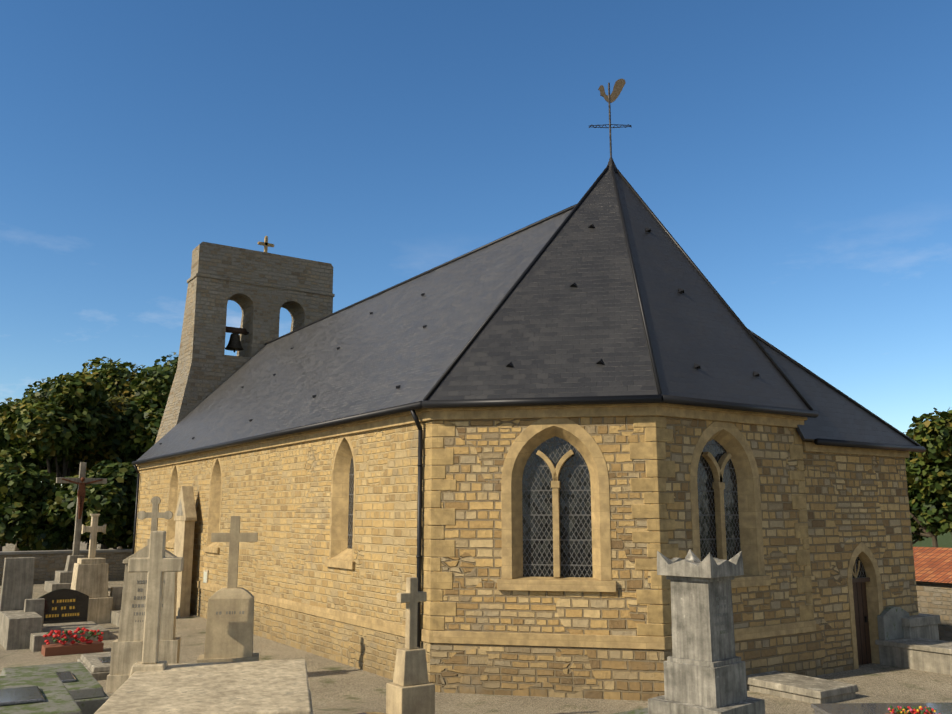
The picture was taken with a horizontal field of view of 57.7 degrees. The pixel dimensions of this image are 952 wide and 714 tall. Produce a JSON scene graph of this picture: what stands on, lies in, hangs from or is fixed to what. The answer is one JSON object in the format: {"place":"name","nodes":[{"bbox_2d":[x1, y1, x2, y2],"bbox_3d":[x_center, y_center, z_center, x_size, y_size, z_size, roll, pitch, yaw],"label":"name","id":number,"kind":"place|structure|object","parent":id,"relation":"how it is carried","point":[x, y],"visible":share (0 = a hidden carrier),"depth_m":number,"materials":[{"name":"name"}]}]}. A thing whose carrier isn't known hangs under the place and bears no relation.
{"place":"outdoors","nodes":[
{"label":"outdoors","id":0,"kind":"place"},
{"bbox_2d":[137,170,808,460],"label":"roof","id":1,"kind":"structure","parent":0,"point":[548,330],"depth_m":17.34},
{"bbox_2d":[159,224,758,444],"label":"roof vents","id":2,"kind":"object","parent":1,"relation":"on","point":[510,364],"visible":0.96,"depth_m":17.09,"materials":[{"name":"grey metal"}]},
{"bbox_2d":[589,79,631,172],"bbox_3d":[3.017,-5.192,19.428,0.928,2.300,0.304,3,-11,-16],"label":"weather vane","id":3,"kind":"object","parent":1,"relation":"on","point":[619,84],"visible":1,"depth_m":19.53,"materials":[{"name":"metal"}]},
{"bbox_2d":[135,416,816,700],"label":"church walls","id":4,"kind":"structure","parent":0,"point":[277,500],"depth_m":15.49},
{"bbox_2d":[203,570,208,582],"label":"plaque wall","id":5,"kind":"structure","parent":4,"relation":"attached to","point":[205,575],"depth_m":25.05,"materials":[{"name":"white stone"}]},
{"bbox_2d":[136,403,815,649],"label":"stone trim","id":6,"kind":"structure","parent":4,"relation":"attached to","point":[647,637],"depth_m":14.97,"materials":[{"name":"beige stone"}]},
{"bbox_2d":[131,165,925,647],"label":"roof trim","id":7,"kind":"structure","parent":4,"relation":"attached to","point":[545,401],"depth_m":16.66,"materials":[{"name":"grey metal"}]},
{"bbox_2d":[0,532,951,713],"bbox_3d":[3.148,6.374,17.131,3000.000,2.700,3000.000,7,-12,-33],"label":"ground","id":8,"kind":"structure","parent":0,"point":[335,687],"depth_m":15.05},
{"bbox_2d":[0,511,38,546],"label":"tree","id":9,"kind":"object","parent":8,"relation":"on","point":[3,541],"visible":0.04,"depth_m":40.65,"materials":[{"name":"green plant"}]},
{"bbox_2d":[0,557,42,649],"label":"grey tomb","id":10,"kind":"object","parent":8,"relation":"on","point":[18,625],"visible":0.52,"depth_m":20.80,"materials":[{"name":"stone"}]},
{"bbox_2d":[0,393,42,550],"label":"tree","id":11,"kind":"object","parent":8,"relation":"on","point":[29,396],"depth_m":57.48,"materials":[{"name":"green plant"}]},
{"bbox_2d":[0,463,73,550],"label":"tree","id":12,"kind":"object","parent":8,"relation":"on","point":[21,497],"visible":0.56,"depth_m":39.76,"materials":[{"name":"green plant"}]},
{"bbox_2d":[0,374,74,414],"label":"tree","id":13,"kind":"object","parent":8,"relation":"on","point":[43,395],"visible":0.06,"depth_m":55.73,"materials":[{"name":"green plant"}]},
{"bbox_2d":[22,377,53,550],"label":"tree","id":14,"kind":"object","parent":8,"relation":"on","point":[31,390],"depth_m":70.30,"materials":[{"name":"green plant"}]},
{"bbox_2d":[24,598,55,651],"bbox_3d":[-10.062,6.284,19.853,0.434,1.248,2.120,7,-12,-33],"label":"grey tomb","id":15,"kind":"object","parent":8,"relation":"on","point":[38,639],"visible":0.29,"depth_m":19.77,"materials":[{"name":"stone"}]},
{"bbox_2d":[0,671,82,713],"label":"slab","id":16,"kind":"structure","parent":8,"relation":"on","point":[41,693],"depth_m":7.46,"materials":[{"name":"stone"}]},
{"bbox_2d":[0,415,85,550],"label":"tree","id":17,"kind":"object","parent":8,"relation":"on","point":[10,452],"visible":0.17,"depth_m":43.42,"materials":[{"name":"green plant"}]},
{"bbox_2d":[0,662,108,713],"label":"slab","id":18,"kind":"structure","parent":8,"relation":"on","point":[83,686],"depth_m":10.05,"materials":[{"name":"stone"}]},
{"bbox_2d":[0,371,119,549],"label":"tree","id":19,"kind":"object","parent":8,"relation":"on","point":[68,423],"visible":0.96,"depth_m":43.95,"materials":[{"name":"green plant"}]},
{"bbox_2d":[27,476,100,550],"bbox_3d":[-19.020,8.338,41.472,4.897,5.334,4.539,7,-12,-33],"label":"tree","id":20,"kind":"object","parent":8,"relation":"on","point":[54,531],"visible":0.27,"depth_m":39.56,"materials":[{"name":"green plant"}]},
{"bbox_2d":[0,549,131,584],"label":"cemetery wall","id":21,"kind":"structure","parent":8,"relation":"on","point":[48,563],"depth_m":37.56,"materials":[{"name":"stone"}]},
{"bbox_2d":[41,627,103,656],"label":"red flowers","id":22,"kind":"object","parent":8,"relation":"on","point":[82,645],"visible":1,"depth_m":18.62,"materials":[{"name":"red plant"}]},
{"bbox_2d":[39,589,108,643],"bbox_3d":[-9.997,6.482,21.256,1.386,1.359,2.370,7,-12,-33],"label":"dark headstone","id":23,"kind":"object","parent":8,"relation":"on","point":[65,609],"visible":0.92,"depth_m":22.07,"materials":[{"name":"black stone"}]},
{"bbox_2d":[44,462,106,591],"bbox_3d":[-15.741,6.826,34.145,1.852,5.283,1.800,7,-12,-33],"label":"crucifix","id":24,"kind":"object","parent":8,"relation":"on","point":[63,579],"visible":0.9,"depth_m":34.01,"materials":[{"name":"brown stone"}]},
{"bbox_2d":[71,514,112,623],"bbox_3d":[-10.766,6.037,24.121,1.096,3.258,0.900,7,-12,-33],"label":"pedestal cross","id":25,"kind":"object","parent":8,"relation":"on","point":[90,576],"visible":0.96,"depth_m":23.84,"materials":[{"name":"white stone"}]},
{"bbox_2d":[77,652,110,680],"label":"slab","id":26,"kind":"structure","parent":8,"relation":"on","point":[97,666],"depth_m":16.12,"materials":[{"name":"grey stone"}]},
{"bbox_2d":[55,393,141,548],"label":"tree","id":27,"kind":"object","parent":8,"relation":"on","point":[92,461],"visible":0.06,"depth_m":46.95,"materials":[{"name":"green plant"}]},
{"bbox_2d":[62,457,137,548],"bbox_3d":[-17.473,7.767,40.611,3.911,6.154,5.366,7,-12,-33],"label":"tree","id":28,"kind":"object","parent":8,"relation":"on","point":[107,502],"visible":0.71,"depth_m":39.58,"materials":[{"name":"green plant"}]},
{"bbox_2d":[80,356,145,549],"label":"tree","id":29,"kind":"object","parent":8,"relation":"on","point":[112,378],"visible":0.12,"depth_m":59.24,"materials":[{"name":"green plant"}]},
{"bbox_2d":[110,587,122,626],"bbox_3d":[-9.361,6.964,23.548,0.835,1.228,2.120,7,-12,-33],"label":"grey tomb","id":30,"kind":"object","parent":8,"relation":"on","point":[116,593],"visible":0.12,"depth_m":24.10,"materials":[{"name":"stone"}]},
{"bbox_2d":[114,482,135,548],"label":"tree","id":31,"kind":"object","parent":8,"relation":"on","point":[129,539],"visible":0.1,"depth_m":40.28,"materials":[{"name":"green plant"}]},
{"bbox_2d":[128,495,135,518],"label":"tree","id":32,"kind":"object","parent":8,"relation":"on","point":[132,499],"depth_m":40.37,"materials":[{"name":"green plant"}]},
{"bbox_2d":[109,376,156,414],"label":"tree","id":33,"kind":"object","parent":8,"relation":"on","point":[126,392],"depth_m":58.39,"materials":[{"name":"green plant"}]},
{"bbox_2d":[102,365,176,462],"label":"tree","id":34,"kind":"object","parent":8,"relation":"on","point":[146,398],"visible":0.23,"depth_m":46.58,"materials":[{"name":"green plant"}]},
{"bbox_2d":[106,496,180,691],"bbox_3d":[-5.685,4.282,15.030,1.127,3.666,0.480,2,-11,-12],"label":"gravestone","id":35,"kind":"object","parent":8,"relation":"on","point":[126,650],"depth_m":14.83,"materials":[{"name":"white stone"}]},
{"bbox_2d":[128,409,163,455],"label":"tree","id":36,"kind":"object","parent":8,"relation":"on","point":[140,445],"visible":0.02,"depth_m":45.64,"materials":[{"name":"green plant"}]},
{"bbox_2d":[118,364,173,548],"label":"tree","id":37,"kind":"object","parent":8,"relation":"on","point":[133,372],"visible":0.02,"depth_m":72.80,"materials":[{"name":"green plant"}]},
{"bbox_2d":[128,531,183,676],"bbox_3d":[-3.137,2.842,8.328,0.540,2.281,0.500,2,-11,-12],"label":"cross gravestone","id":38,"kind":"object","parent":8,"relation":"on","point":[156,564],"visible":0.69,"depth_m":8.37,"materials":[{"name":"stone"}]},
{"bbox_2d":[150,352,178,408],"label":"tree","id":39,"kind":"object","parent":8,"relation":"on","point":[174,363],"visible":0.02,"depth_m":57.85,"materials":[{"name":"green plant"}]},
{"bbox_2d":[174,486,196,616],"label":"church porch","id":40,"kind":"structure","parent":8,"relation":"on","point":[185,517],"depth_m":25.73,"materials":[{"name":"beige stone"}]},
{"bbox_2d":[94,659,312,713],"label":"grave slab","id":41,"kind":"structure","parent":8,"relation":"on","point":[263,687],"depth_m":7.27,"materials":[{"name":"white stone"}]},
{"bbox_2d":[197,516,258,662],"bbox_3d":[-2.548,2.790,8.956,0.600,2.245,0.320,2,-11,-12],"label":"gravestone","id":42,"kind":"object","parent":8,"relation":"on","point":[229,624],"visible":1,"depth_m":8.86,"materials":[{"name":"beige stone"}]},
{"bbox_2d":[155,242,334,443],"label":"bell gable","id":43,"kind":"structure","parent":8,"relation":"on","point":[206,367],"depth_m":36.20,"materials":[{"name":"beige stone"}]},
{"bbox_2d":[225,326,248,352],"bbox_3d":[-10.182,-0.721,36.459,1.240,1.100,0.770,7,-12,-33],"label":"bell","id":44,"kind":"object","parent":43,"relation":"hanging from","point":[234,344],"visible":0.98,"depth_m":36.32,"materials":[{"name":"metal"}]},
{"bbox_2d":[220,236,311,315],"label":"arch surrounds","id":45,"kind":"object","parent":43,"relation":"attached to","point":[282,300],"depth_m":37.16,"materials":[{"name":"stone"}]},
{"bbox_2d":[358,712,385,713],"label":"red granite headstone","id":46,"kind":"object","parent":8,"relation":"on","point":[371,713],"visible":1,"depth_m":3.82,"materials":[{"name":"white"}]},
{"bbox_2d":[386,577,434,713],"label":"cross","id":47,"kind":"object","parent":8,"relation":"on","point":[410,688],"visible":1,"depth_m":11.68,"materials":[{"name":"beige stone"}]},
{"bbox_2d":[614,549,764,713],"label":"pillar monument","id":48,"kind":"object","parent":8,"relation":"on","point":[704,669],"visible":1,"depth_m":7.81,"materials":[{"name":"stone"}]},
{"bbox_2d":[746,671,858,703],"bbox_3d":[5.258,5.716,14.656,1.024,0.510,2.076,7,-12,-33],"label":"raised slab","id":49,"kind":"object","parent":8,"relation":"on","point":[809,689],"visible":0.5,"depth_m":14.15,"materials":[{"name":"grey stone"}]},
{"bbox_2d":[802,440,918,674],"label":"sacristy walls","id":50,"kind":"structure","parent":8,"relation":"on","point":[853,501],"depth_m":17.41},
{"bbox_2d":[755,337,915,445],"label":"roof","id":51,"kind":"structure","parent":50,"relation":"on","point":[840,417],"depth_m":17.69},
{"bbox_2d":[802,442,909,668],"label":"stone trim","id":52,"kind":"structure","parent":50,"relation":"attached to","point":[856,574],"depth_m":17.44,"materials":[{"name":"beige stone"}]},
{"bbox_2d":[811,703,951,713],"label":"granite grave","id":53,"kind":"object","parent":8,"relation":"on","point":[862,708],"visible":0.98,"depth_m":11.22,"materials":[{"name":"grey stone"}]},
{"bbox_2d":[885,705,939,713],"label":"planter flowers","id":54,"kind":"object","parent":53,"relation":"on","point":[914,710],"visible":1,"depth_m":10.58,"materials":[{"name":"plant"}]},
{"bbox_2d":[875,606,951,674],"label":"grave","id":55,"kind":"object","parent":8,"relation":"on","point":[897,648],"visible":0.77,"depth_m":16.96,"materials":[{"name":"grey stone"}]},
{"bbox_2d":[901,613,940,639],"bbox_3d":[8.624,6.250,18.603,1.159,1.470,2.280,7,-12,-33],"label":"tomb","id":56,"kind":"object","parent":8,"relation":"on","point":[922,625],"visible":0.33,"depth_m":17.75,"materials":[{"name":"grey stone"}]},
{"bbox_2d":[905,440,951,546],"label":"tree","id":57,"kind":"object","parent":8,"relation":"on","point":[933,512],"visible":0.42,"depth_m":43.53,"materials":[{"name":"green plant"}]},
{"bbox_2d":[906,408,951,495],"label":"tree","id":58,"kind":"object","parent":8,"relation":"on","point":[930,434],"visible":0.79,"depth_m":42.44,"materials":[{"name":"green plant"}]},
{"bbox_2d":[913,547,951,641],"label":"outbuilding","id":59,"kind":"structure","parent":8,"relation":"on","point":[933,570],"depth_m":27.92,"materials":[{"name":"tile"}]},
{"bbox_2d":[0,0,951,485],"label":"sky","id":60,"kind":"structure","parent":0,"point":[798,153],"materials":[{"name":"blue"}]}
]}

